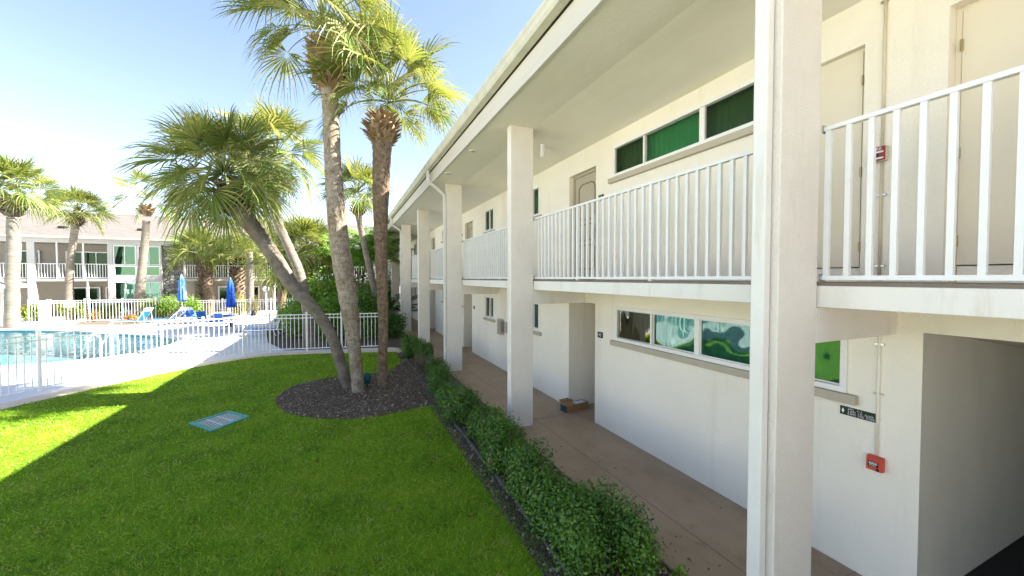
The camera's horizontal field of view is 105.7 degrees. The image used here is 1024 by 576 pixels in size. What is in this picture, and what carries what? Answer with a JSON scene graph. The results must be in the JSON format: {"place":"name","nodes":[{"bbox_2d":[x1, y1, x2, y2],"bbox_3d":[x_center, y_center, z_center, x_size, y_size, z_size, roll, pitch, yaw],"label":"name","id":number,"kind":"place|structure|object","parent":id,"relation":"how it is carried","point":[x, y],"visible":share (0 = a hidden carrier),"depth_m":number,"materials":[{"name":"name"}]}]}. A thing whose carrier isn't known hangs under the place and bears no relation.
{"place":"outdoors","nodes":[
{"label":"outdoors","id":0,"kind":"place"},
{"bbox_2d":[0,315,395,403],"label":"pool deck","id":1,"kind":"structure","parent":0,"point":[221,335],"depth_m":14.02,"materials":[{"name":"white concrete"}]},
{"bbox_2d":[0,279,30,327],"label":"wall","id":2,"kind":"structure","parent":1,"relation":"on","point":[2,286],"depth_m":21.79,"materials":[{"name":"paint"}]},
{"bbox_2d":[27,299,48,323],"bbox_3d":[-29.064,1.446,23.798,0.926,1.483,0.075,-1,2,-20],"label":"pool fence","id":3,"kind":"object","parent":1,"relation":"on","point":[28,307],"visible":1,"depth_m":23.68,"materials":[{"name":"white metal"}]},
{"bbox_2d":[0,153,77,328],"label":"palm tree","id":4,"kind":"object","parent":1,"relation":"on","point":[14,206],"visible":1,"depth_m":21.60,"materials":[{"name":"green plant"}]},
{"bbox_2d":[39,299,85,322],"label":"pool gate","id":5,"kind":"structure","parent":1,"relation":"on","point":[44,310],"depth_m":24.00,"materials":[{"name":"white metal"}]},
{"bbox_2d":[0,331,176,361],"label":"pool basin","id":6,"kind":"object","parent":1,"relation":"in","point":[75,332],"visible":0.13,"depth_m":20.27,"materials":[{"name":"paint"}]},
{"bbox_2d":[0,332,176,364],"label":"pool water","id":7,"kind":"structure","parent":6,"relation":"in","point":[3,351],"depth_m":16.26,"materials":[{"name":"teal liquid"}]},
{"bbox_2d":[0,329,185,367],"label":"pool coping","id":8,"kind":"object","parent":1,"relation":"on","point":[180,339],"visible":0.73,"depth_m":17.80,"materials":[{"name":"concrete"}]},
{"bbox_2d":[77,334,118,359],"bbox_3d":[-14.578,2.083,13.634,2.053,1.006,0.407,1,2,23],"label":"pool handrail","id":9,"kind":"object","parent":1,"relation":"on","point":[101,342],"visible":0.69,"depth_m":13.47,"materials":[{"name":"white metal"}]},
{"bbox_2d":[110,307,153,326],"bbox_3d":[-22.096,1.690,22.581,1.839,1.072,0.658,0,1,-8],"label":"sun lounger","id":10,"kind":"object","parent":1,"relation":"on","point":[144,315],"visible":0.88,"depth_m":22.51,"materials":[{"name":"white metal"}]},
{"bbox_2d":[72,316,241,324],"bbox_3d":[-22.747,2.145,24.901,8.900,0.001,4.100,-1,2,-24],"label":"planting border","id":11,"kind":"object","parent":1,"relation":"on","point":[106,322],"visible":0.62,"depth_m":24.30,"materials":[{"name":"soil"}]},
{"bbox_2d":[88,297,192,321],"bbox_3d":[-24.572,1.392,25.878,5.328,1.483,0.141,-1,2,-25],"label":"pool fence","id":12,"kind":"object","parent":11,"relation":"on","point":[122,301],"visible":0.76,"depth_m":25.52,"materials":[{"name":"white metal"}]},
{"bbox_2d":[135,292,188,318],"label":"pool shrub","id":13,"kind":"object","parent":11,"relation":"on","point":[171,304],"visible":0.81,"depth_m":26.29,"materials":[{"name":"green plant"}]},
{"bbox_2d":[177,274,186,320],"bbox_3d":[-21.064,0.637,24.764,0.526,3.050,0.522,-1,2,-24],"label":"closed umbrella","id":14,"kind":"object","parent":11,"relation":"on","point":[181,295],"visible":0.95,"depth_m":24.65,"materials":[{"name":"blue fabric"}]},
{"bbox_2d":[179,294,204,313],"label":"pool shrub","id":15,"kind":"object","parent":11,"relation":"on","point":[194,305],"visible":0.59,"depth_m":26.86,"materials":[{"name":"green plant"}]},
{"bbox_2d":[138,308,183,326],"bbox_3d":[-20.583,1.729,22.777,1.956,0.984,0.658,-1,2,-25],"label":"sun lounger","id":16,"kind":"object","parent":1,"relation":"on","point":[173,316],"visible":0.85,"depth_m":22.75,"materials":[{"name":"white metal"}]},
{"bbox_2d":[0,311,377,396],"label":"pool fence","id":17,"kind":"object","parent":1,"relation":"on","point":[40,386],"visible":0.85,"depth_m":11.64,"materials":[{"name":"white metal"}]},
{"bbox_2d":[181,307,211,323],"bbox_3d":[-19.505,1.698,23.978,1.956,0.984,0.658,1,2,20],"label":"sun lounger","id":18,"kind":"object","parent":1,"relation":"on","point":[191,313],"visible":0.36,"depth_m":24.18,"materials":[{"name":"blue fabric"}]},
{"bbox_2d":[195,311,209,328],"bbox_3d":[-17.008,1.760,21.513,0.680,0.975,0.570,0,1,10],"label":"patio chair","id":19,"kind":"object","parent":1,"relation":"on","point":[199,314],"visible":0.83,"depth_m":21.45,"materials":[{"name":"blue fabric"}]},
{"bbox_2d":[213,313,230,331],"bbox_3d":[-15.113,1.791,20.329,0.570,0.975,0.680,0,1,10],"label":"patio chair","id":20,"kind":"object","parent":1,"relation":"on","point":[216,316],"visible":0.62,"depth_m":20.08,"materials":[{"name":"white metal"}]},
{"bbox_2d":[226,278,235,326],"bbox_3d":[-16.352,0.809,22.573,0.526,2.820,0.522,-1,2,-24],"label":"closed umbrella","id":21,"kind":"object","parent":1,"relation":"on","point":[230,300],"visible":0.96,"depth_m":22.46,"materials":[{"name":"blue fabric"}]},
{"bbox_2d":[192,298,294,315],"bbox_3d":[-19.161,1.411,28.059,6.499,1.333,0.243,-1,2,-19],"label":"pool fence","id":22,"kind":"object","parent":1,"relation":"on","point":[245,301],"visible":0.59,"depth_m":27.99,"materials":[{"name":"white metal"}]},
{"bbox_2d":[217,215,274,315],"bbox_3d":[-19.408,-1.783,29.118,4.226,7.781,4.300,-1,2,-24],"label":"palm tree","id":23,"kind":"object","parent":1,"relation":"on","point":[249,258],"visible":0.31,"depth_m":28.78,"materials":[{"name":"green plant"}]},
{"bbox_2d":[247,294,260,317],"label":"dry plant","id":24,"kind":"object","parent":1,"relation":"on","point":[252,305],"visible":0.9,"depth_m":27.14,"materials":[{"name":"yellow plant"}]},
{"bbox_2d":[262,286,268,321],"bbox_3d":[-15.572,1.013,24.574,0.377,2.308,0.377,-1,2,-24],"label":"globe lamp","id":25,"kind":"object","parent":1,"relation":"on","point":[266,289],"visible":0.91,"depth_m":24.53,"materials":[{"name":"white metal"}]},
{"bbox_2d":[245,315,288,336],"bbox_3d":[-11.908,1.743,18.867,1.755,1.158,0.658,0,2,-15],"label":"sun lounger","id":26,"kind":"object","parent":1,"relation":"on","point":[260,329],"visible":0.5,"depth_m":18.70,"materials":[{"name":"white metal"}]},
{"bbox_2d":[241,235,302,319],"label":"palm tree","id":27,"kind":"object","parent":1,"relation":"on","point":[281,295],"visible":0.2,"depth_m":24.88,"materials":[{"name":"green plant"}]},
{"bbox_2d":[0,210,399,314],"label":"apartment building","id":28,"kind":"structure","parent":0,"point":[105,270],"depth_m":29.64,"materials":[{"name":"paint"}]},
{"bbox_2d":[20,250,40,276],"bbox_3d":[-35.607,-1.741,28.542,1.300,2.050,0.100,-1,2,-24],"label":"window","id":29,"kind":"structure","parent":28,"relation":"in","point":[24,259],"depth_m":28.48,"materials":[{"name":"white plastic"}]},
{"bbox_2d":[65,251,107,276],"bbox_3d":[-32.535,-1.775,29.878,2.600,2.050,0.100,-1,2,-24],"label":"window","id":30,"kind":"structure","parent":28,"relation":"in","point":[92,258],"depth_m":29.92,"materials":[{"name":"white glass"}]},
{"bbox_2d":[74,287,100,313],"bbox_3d":[-32.718,0.956,29.869,1.600,2.050,0.100,-1,2,-24],"label":"window","id":31,"kind":"structure","parent":28,"relation":"in","point":[80,293],"depth_m":29.95,"materials":[{"name":"glass"}]},
{"bbox_2d":[114,302,132,312],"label":"window","id":32,"kind":"structure","parent":28,"relation":"in","point":[118,303],"depth_m":29.34,"materials":[{"name":"green plastic"}]},
{"bbox_2d":[113,245,135,264],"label":"window","id":33,"kind":"structure","parent":28,"relation":"in","point":[122,254],"depth_m":29.24,"materials":[{"name":"green glass"}]},
{"bbox_2d":[113,266,135,275],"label":"window","id":34,"kind":"structure","parent":28,"relation":"in","point":[117,270],"depth_m":29.29,"materials":[{"name":"green glass"}]},
{"bbox_2d":[114,282,134,299],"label":"window","id":35,"kind":"structure","parent":28,"relation":"in","point":[125,290],"depth_m":29.30,"materials":[{"name":"green glass"}]},
{"bbox_2d":[137,246,159,265],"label":"window","id":36,"kind":"structure","parent":28,"relation":"in","point":[153,251],"depth_m":29.95,"materials":[{"name":"green glass"}]},
{"bbox_2d":[146,266,159,275],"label":"window","id":37,"kind":"structure","parent":28,"relation":"in","point":[151,270],"depth_m":29.96,"materials":[{"name":"green glass"}]},
{"bbox_2d":[145,282,160,298],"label":"window","id":38,"kind":"structure","parent":28,"relation":"in","point":[152,288],"depth_m":29.98,"materials":[{"name":"green glass"}]},
{"bbox_2d":[207,254,253,277],"bbox_3d":[-24.282,-1.868,33.468,3.400,2.050,0.100,-1,2,-24],"label":"window","id":39,"kind":"structure","parent":28,"relation":"in","point":[222,271],"depth_m":33.34,"materials":[{"name":"white plastic"}]},
{"bbox_2d":[218,286,259,309],"bbox_3d":[-23.732,0.855,33.777,3.000,2.050,0.100,-1,2,-24],"label":"window","id":40,"kind":"structure","parent":28,"relation":"in","point":[222,290],"depth_m":33.35,"materials":[{"name":"glass"}]},
{"bbox_2d":[273,286,293,308],"bbox_3d":[-20.339,0.817,35.253,2.400,2.050,0.100,-1,2,-24],"label":"window","id":41,"kind":"structure","parent":28,"relation":"in","point":[288,294],"depth_m":35.22,"materials":[{"name":"white plastic"}]},
{"bbox_2d":[0,349,401,409],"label":"path","id":42,"kind":"structure","parent":0,"point":[75,389],"depth_m":10.80,"materials":[{"name":"concrete"}]},
{"bbox_2d":[0,0,542,226],"label":"sky","id":43,"kind":"structure","parent":0,"point":[80,80],"materials":[{"name":"blue"}]},
{"bbox_2d":[0,351,559,575],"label":"lawn","id":44,"kind":"structure","parent":0,"point":[177,457],"depth_m":5.10,"materials":[{"name":"plant"}]},
{"bbox_2d":[188,410,249,431],"bbox_3d":[-5.675,2.611,7.563,0.905,0.080,0.773,1,2,26],"label":"drain grate","id":45,"kind":"object","parent":44,"relation":"on","point":[219,420],"visible":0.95,"depth_m":7.54,"materials":[{"name":"metal"}]},
{"bbox_2d":[275,360,436,418],"bbox_3d":[-4.104,2.525,10.097,3.375,0.001,5.298,-1,2,-24],"label":"mulch bed","id":46,"kind":"object","parent":44,"relation":"on","point":[375,402],"visible":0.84,"depth_m":8.97,"materials":[{"name":"brown wood"}]},
{"bbox_2d":[106,100,350,388],"bbox_3d":[-6.959,-1.094,10.161,5.120,7.442,4.090,-1,2,-24],"label":"palm tree","id":47,"kind":"object","parent":46,"relation":"on","point":[234,196],"visible":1,"depth_m":9.54,"materials":[{"name":"green plant"}]},
{"bbox_2d":[211,0,413,392],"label":"palm tree","id":48,"kind":"object","parent":46,"relation":"on","point":[342,263],"visible":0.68,"depth_m":9.35,"materials":[{"name":"green plant"}]},
{"bbox_2d":[288,0,472,387],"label":"palm tree","id":49,"kind":"object","parent":46,"relation":"on","point":[382,125],"visible":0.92,"depth_m":9.75,"materials":[{"name":"green plant"}]},
{"bbox_2d":[21,309,593,421],"bbox_3d":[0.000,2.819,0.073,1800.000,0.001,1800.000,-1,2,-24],"label":"ground","id":50,"kind":"structure","parent":0,"point":[54,317],"depth_m":28.43,"materials":[{"name":"beige concrete"}]},
{"bbox_2d":[20,300,52,320],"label":"yellow shrub","id":51,"kind":"object","parent":50,"relation":"on","point":[33,313],"visible":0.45,"depth_m":25.16,"materials":[{"name":"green plant"}]},
{"bbox_2d":[53,301,92,319],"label":"yellow shrub","id":52,"kind":"object","parent":50,"relation":"on","point":[77,310],"visible":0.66,"depth_m":25.89,"materials":[{"name":"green plant"}]},
{"bbox_2d":[35,180,119,320],"bbox_3d":[-28.862,-2.416,26.112,4.012,9.198,3.858,-1,2,-24],"label":"palm tree","id":53,"kind":"object","parent":50,"relation":"on","point":[75,221],"visible":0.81,"depth_m":25.77,"materials":[{"name":"green plant"}]},
{"bbox_2d":[94,302,120,318],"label":"yellow shrub","id":54,"kind":"object","parent":50,"relation":"on","point":[114,311],"visible":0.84,"depth_m":26.61,"materials":[{"name":"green plant"}]},
{"bbox_2d":[105,167,184,317],"bbox_3d":[-25.118,-3.120,26.825,4.709,10.614,4.481,-1,2,-24],"label":"palm tree","id":55,"kind":"object","parent":50,"relation":"on","point":[140,282],"visible":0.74,"depth_m":26.71,"materials":[{"name":"green plant"}]},
{"bbox_2d":[159,224,235,315],"bbox_3d":[-23.461,-1.413,29.373,4.885,7.043,5.018,-1,2,-24],"label":"palm tree","id":56,"kind":"object","parent":50,"relation":"on","point":[205,284],"visible":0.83,"depth_m":29.11,"materials":[{"name":"green plant"}]},
{"bbox_2d":[202,233,264,313],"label":"palm tree","id":57,"kind":"object","parent":50,"relation":"on","point":[237,276],"visible":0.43,"depth_m":30.57,"materials":[{"name":"green plant"}]},
{"bbox_2d":[224,293,246,314],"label":"yellow shrub","id":58,"kind":"object","parent":50,"relation":"on","point":[238,306],"visible":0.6,"depth_m":29.32,"materials":[{"name":"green plant"}]},
{"bbox_2d":[372,0,1023,575],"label":"apartment building","id":59,"kind":"structure","parent":50,"relation":"on","point":[706,262],"depth_m":3.82,"materials":[{"name":"paint"}]},
{"bbox_2d":[467,222,472,238],"bbox_3d":[-1.534,-1.430,14.874,0.080,2.163,0.996,-1,2,-24],"label":"door","id":60,"kind":"structure","parent":59,"relation":"in","point":[470,225],"depth_m":15.00,"materials":[{"name":"paint"}]},
{"bbox_2d":[483,207,494,233],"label":"window","id":61,"kind":"structure","parent":59,"relation":"in","point":[489,213],"depth_m":12.68,"materials":[{"name":"green glass"}]},
{"bbox_2d":[483,295,494,322],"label":"window","id":62,"kind":"structure","parent":59,"relation":"in","point":[489,300],"depth_m":12.75,"materials":[{"name":"white glass"}]},
{"bbox_2d":[497,319,506,334],"bbox_3d":[-0.294,1.171,11.607,0.126,0.460,0.580,-1,2,-24],"label":"mailbox","id":63,"kind":"object","parent":59,"relation":"attached to","point":[501,327],"visible":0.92,"depth_m":11.60,"materials":[{"name":"paint"}]},
{"bbox_2d":[533,185,541,220],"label":"window","id":64,"kind":"structure","parent":59,"relation":"in","point":[536,190],"depth_m":9.77,"materials":[{"name":"green glass"}]},
{"bbox_2d":[533,304,541,335],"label":"window","id":65,"kind":"structure","parent":59,"relation":"in","point":[536,307],"depth_m":9.84,"materials":[{"name":"white plastic"}]},
{"bbox_2d":[573,168,595,279],"bbox_3d":[1.497,-1.249,7.841,0.135,2.163,0.936,-1,2,-24],"label":"door","id":66,"kind":"structure","parent":59,"relation":"in","point":[584,185],"depth_m":7.88,"materials":[{"name":"paint"}]},
{"bbox_2d":[608,78,753,183],"bbox_3d":[2.368,-2.159,5.671,0.210,0.665,2.830,-1,2,-24],"label":"window","id":67,"kind":"structure","parent":59,"relation":"in","point":[727,117],"depth_m":5.45,"materials":[{"name":"green glass"}]},
{"bbox_2d":[610,306,858,405],"bbox_3d":[2.561,0.699,5.300,0.210,0.710,3.620,-1,2,-24],"label":"window","id":68,"kind":"structure","parent":59,"relation":"in","point":[719,344],"depth_m":5.20,"materials":[{"name":"glass"}]},
{"bbox_2d":[817,48,864,281],"bbox_3d":[3.142,-1.158,4.010,0.075,2.179,0.858,-1,2,-24],"label":"door","id":69,"kind":"structure","parent":59,"relation":"in","point":[842,79],"depth_m":3.79,"materials":[{"name":"paint"}]},
{"bbox_2d":[840,405,875,422],"bbox_3d":[3.238,1.177,3.626,0.014,0.080,0.290,-1,2,-24],"label":"directory sign","id":70,"kind":"object","parent":59,"relation":"attached to","point":[857,413],"visible":1,"depth_m":3.62,"materials":[{"name":"black metal"}]},
{"bbox_2d":[866,453,884,472],"bbox_3d":[3.269,1.581,3.494,0.070,0.130,0.116,-1,2,-24],"label":"fire alarm","id":71,"kind":"object","parent":59,"relation":"attached to","point":[875,463],"visible":1,"depth_m":3.47,"materials":[{"name":"red plastic"}]},
{"bbox_2d":[873,336,884,455],"bbox_3d":[3.291,0.831,3.485,0.023,1.360,0.070,-1,2,-24],"label":"conduit","id":72,"kind":"object","parent":59,"relation":"attached to","point":[877,392],"visible":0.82,"depth_m":3.48,"materials":[{"name":"metal"}]},
{"bbox_2d":[874,0,888,274],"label":"conduit","id":73,"kind":"object","parent":59,"relation":"attached to","point":[880,195],"visible":0.82,"depth_m":3.43,"materials":[{"name":"metal"}]},
{"bbox_2d":[876,145,888,162],"bbox_3d":[3.259,-1.189,3.449,0.068,0.130,0.116,-1,2,-24],"label":"fire alarm","id":74,"kind":"object","parent":59,"relation":"attached to","point":[882,153],"visible":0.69,"depth_m":3.41,"materials":[{"name":"red plastic"}]},
{"bbox_2d":[949,0,1023,282],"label":"door","id":75,"kind":"structure","parent":59,"relation":"in","point":[989,33],"depth_m":2.94,"materials":[{"name":"paint"}]},
{"bbox_2d":[267,324,406,349],"bbox_3d":[-10.260,2.203,22.646,6.800,0.001,18.400,-1,2,-24],"label":"planting bed","id":76,"kind":"object","parent":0,"point":[393,342],"visible":0.33,"depth_m":17.03,"materials":[{"name":"green plant"}]},
{"bbox_2d":[209,90,324,349],"bbox_3d":[-9.481,-2.438,15.361,4.347,9.820,4.450,-1,2,-24],"label":"palm tree","id":77,"kind":"object","parent":76,"relation":"on","point":[281,122],"visible":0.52,"depth_m":15.19,"materials":[{"name":"green plant"}]},
{"bbox_2d":[259,209,333,291],"bbox_3d":[-11.586,-1.092,22.110,4.549,6.757,4.614,1,2,43],"label":"palm tree","id":78,"kind":"object","parent":76,"relation":"on","point":[309,229],"visible":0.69,"depth_m":21.32,"materials":[{"name":"green plant"}]},
{"bbox_2d":[277,290,320,337],"bbox_3d":[-9.976,1.128,18.282,2.056,2.442,2.433,-1,2,-24],"label":"green shrub","id":79,"kind":"object","parent":76,"relation":"on","point":[295,306],"visible":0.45,"depth_m":17.82,"materials":[{"name":"green plant"}]},
{"bbox_2d":[306,266,338,325],"bbox_3d":[-9.545,0.604,19.110,2.809,3.446,2.294,-1,2,-24],"label":"green shrub","id":80,"kind":"object","parent":76,"relation":"on","point":[313,286],"visible":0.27,"depth_m":18.97,"materials":[{"name":"green plant"}]},
{"bbox_2d":[315,290,344,338],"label":"green shrub","id":81,"kind":"object","parent":76,"relation":"on","point":[334,308],"visible":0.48,"depth_m":17.32,"materials":[{"name":"green plant"}]},
{"bbox_2d":[312,262,370,301],"bbox_3d":[-10.204,-0.065,22.895,3.635,4.600,2.815,0,1,6],"label":"green shrub","id":82,"kind":"object","parent":76,"relation":"on","point":[328,278],"visible":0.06,"depth_m":23.03,"materials":[{"name":"green plant"}]},
{"bbox_2d":[298,234,393,290],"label":"feather palm","id":83,"kind":"object","parent":76,"relation":"on","point":[354,252],"visible":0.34,"depth_m":21.48,"materials":[{"name":"green plant"}]},
{"bbox_2d":[312,152,395,332],"bbox_3d":[-8.105,-2.204,20.053,4.080,9.096,3.974,-1,2,-24],"label":"palm tree","id":84,"kind":"object","parent":76,"relation":"on","point":[357,172],"visible":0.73,"depth_m":19.75,"materials":[{"name":"green plant"}]},
{"bbox_2d":[355,278,377,338],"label":"green shrub","id":85,"kind":"object","parent":76,"relation":"on","point":[366,303],"visible":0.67,"depth_m":17.50,"materials":[{"name":"green plant"}]},
{"bbox_2d":[360,267,399,310],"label":"green shrub","id":86,"kind":"object","parent":76,"relation":"on","point":[389,289],"visible":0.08,"depth_m":26.74,"materials":[{"name":"green plant"}]},
{"bbox_2d":[348,225,415,281],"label":"feather palm","id":87,"kind":"object","parent":76,"relation":"on","point":[390,244],"visible":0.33,"depth_m":22.64,"materials":[{"name":"green plant"}]},
{"bbox_2d":[375,310,407,337],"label":"green shrub","id":88,"kind":"object","parent":76,"relation":"on","point":[396,323],"visible":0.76,"depth_m":18.11,"materials":[{"name":"green plant"}]},
{"bbox_2d":[388,294,417,311],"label":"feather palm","id":89,"kind":"object","parent":76,"relation":"on","point":[391,307],"visible":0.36,"depth_m":21.25,"materials":[{"name":"green plant"}]},
{"bbox_2d":[397,353,672,575],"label":"mulch strip","id":90,"kind":"object","parent":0,"point":[528,537],"visible":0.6,"depth_m":4.74,"materials":[{"name":"soil"}]},
{"bbox_2d":[398,334,425,358],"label":"hedge shrub","id":91,"kind":"object","parent":90,"relation":"on","point":[410,345],"visible":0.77,"depth_m":13.48,"materials":[{"name":"green plant"}]},
{"bbox_2d":[411,352,434,371],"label":"dry shrub","id":92,"kind":"object","parent":90,"relation":"on","point":[421,364],"visible":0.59,"depth_m":11.52,"materials":[{"name":"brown plant"}]},
{"bbox_2d":[415,340,434,361],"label":"hedge shrub","id":93,"kind":"object","parent":90,"relation":"on","point":[423,348],"visible":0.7,"depth_m":12.71,"materials":[{"name":"green plant"}]},
{"bbox_2d":[423,355,452,376],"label":"hedge shrub","id":94,"kind":"object","parent":90,"relation":"on","point":[434,362],"visible":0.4,"depth_m":10.47,"materials":[{"name":"green plant"}]},
{"bbox_2d":[426,366,455,394],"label":"hedge shrub","id":95,"kind":"object","parent":90,"relation":"on","point":[437,376],"visible":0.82,"depth_m":9.19,"materials":[{"name":"green plant"}]},
{"bbox_2d":[433,380,471,410],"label":"hedge shrub","id":96,"kind":"object","parent":90,"relation":"on","point":[442,391],"visible":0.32,"depth_m":8.21,"materials":[{"name":"green plant"}]},
{"bbox_2d":[438,381,481,425],"bbox_3d":[-0.956,2.230,7.546,0.746,0.767,1.023,0,2,14],"label":"hedge shrub","id":97,"kind":"object","parent":90,"relation":"on","point":[459,406],"visible":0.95,"depth_m":7.29,"materials":[{"name":"green plant"}]},
{"bbox_2d":[275,352,674,575],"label":"mulch chips","id":98,"kind":"object","parent":90,"relation":"on","point":[465,449],"visible":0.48,"depth_m":8.65,"materials":[{"name":"brown wood"}]},
{"bbox_2d":[464,400,505,441],"bbox_3d":[-0.408,2.294,6.770,0.797,0.681,0.858,1,2,25],"label":"hedge shrub","id":99,"kind":"object","parent":90,"relation":"on","point":[484,412],"visible":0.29,"depth_m":6.65,"materials":[{"name":"green plant"}]},
{"bbox_2d":[406,358,575,575],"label":"lawn edging","id":100,"kind":"object","parent":90,"relation":"on","point":[502,483],"visible":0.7,"depth_m":5.31,"materials":[{"name":"black plastic"}]},
{"bbox_2d":[473,406,527,475],"bbox_3d":[-0.247,2.201,5.850,0.856,0.916,1.019,1,2,33],"label":"hedge shrub","id":101,"kind":"object","parent":90,"relation":"on","point":[494,430],"visible":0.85,"depth_m":5.70,"materials":[{"name":"green plant"}]},
{"bbox_2d":[493,432,555,507],"bbox_3d":[0.217,2.305,5.020,0.874,0.752,0.938,-1,2,-24],"label":"hedge shrub","id":102,"kind":"object","parent":90,"relation":"on","point":[521,453],"visible":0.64,"depth_m":4.91,"materials":[{"name":"green plant"}]},
{"bbox_2d":[508,457,595,545],"bbox_3d":[0.455,2.292,4.363,1.071,0.811,0.966,1,2,37],"label":"hedge shrub","id":103,"kind":"object","parent":90,"relation":"on","point":[535,499],"visible":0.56,"depth_m":4.25,"materials":[{"name":"green plant"}]},
{"bbox_2d":[540,474,675,575],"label":"hedge shrub","id":104,"kind":"object","parent":90,"relation":"on","point":[597,535],"visible":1,"depth_m":3.57,"materials":[{"name":"green plant"}]},
{"bbox_2d":[669,564,688,575],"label":"shrub","id":105,"kind":"object","parent":90,"relation":"on","point":[678,570],"visible":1,"depth_m":3.50,"materials":[{"name":"green plant"}]},
{"bbox_2d":[399,312,861,575],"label":"walkway","id":106,"kind":"structure","parent":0,"point":[659,484],"depth_m":5.28,"materials":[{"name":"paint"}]},
{"bbox_2d":[559,398,587,412],"bbox_3d":[1.298,2.458,8.236,0.606,0.200,0.290,-1,2,-33],"label":"parcel","id":107,"kind":"object","parent":106,"relation":"on","point":[568,405],"visible":1,"depth_m":8.16,"materials":[{"name":"cardboard"}]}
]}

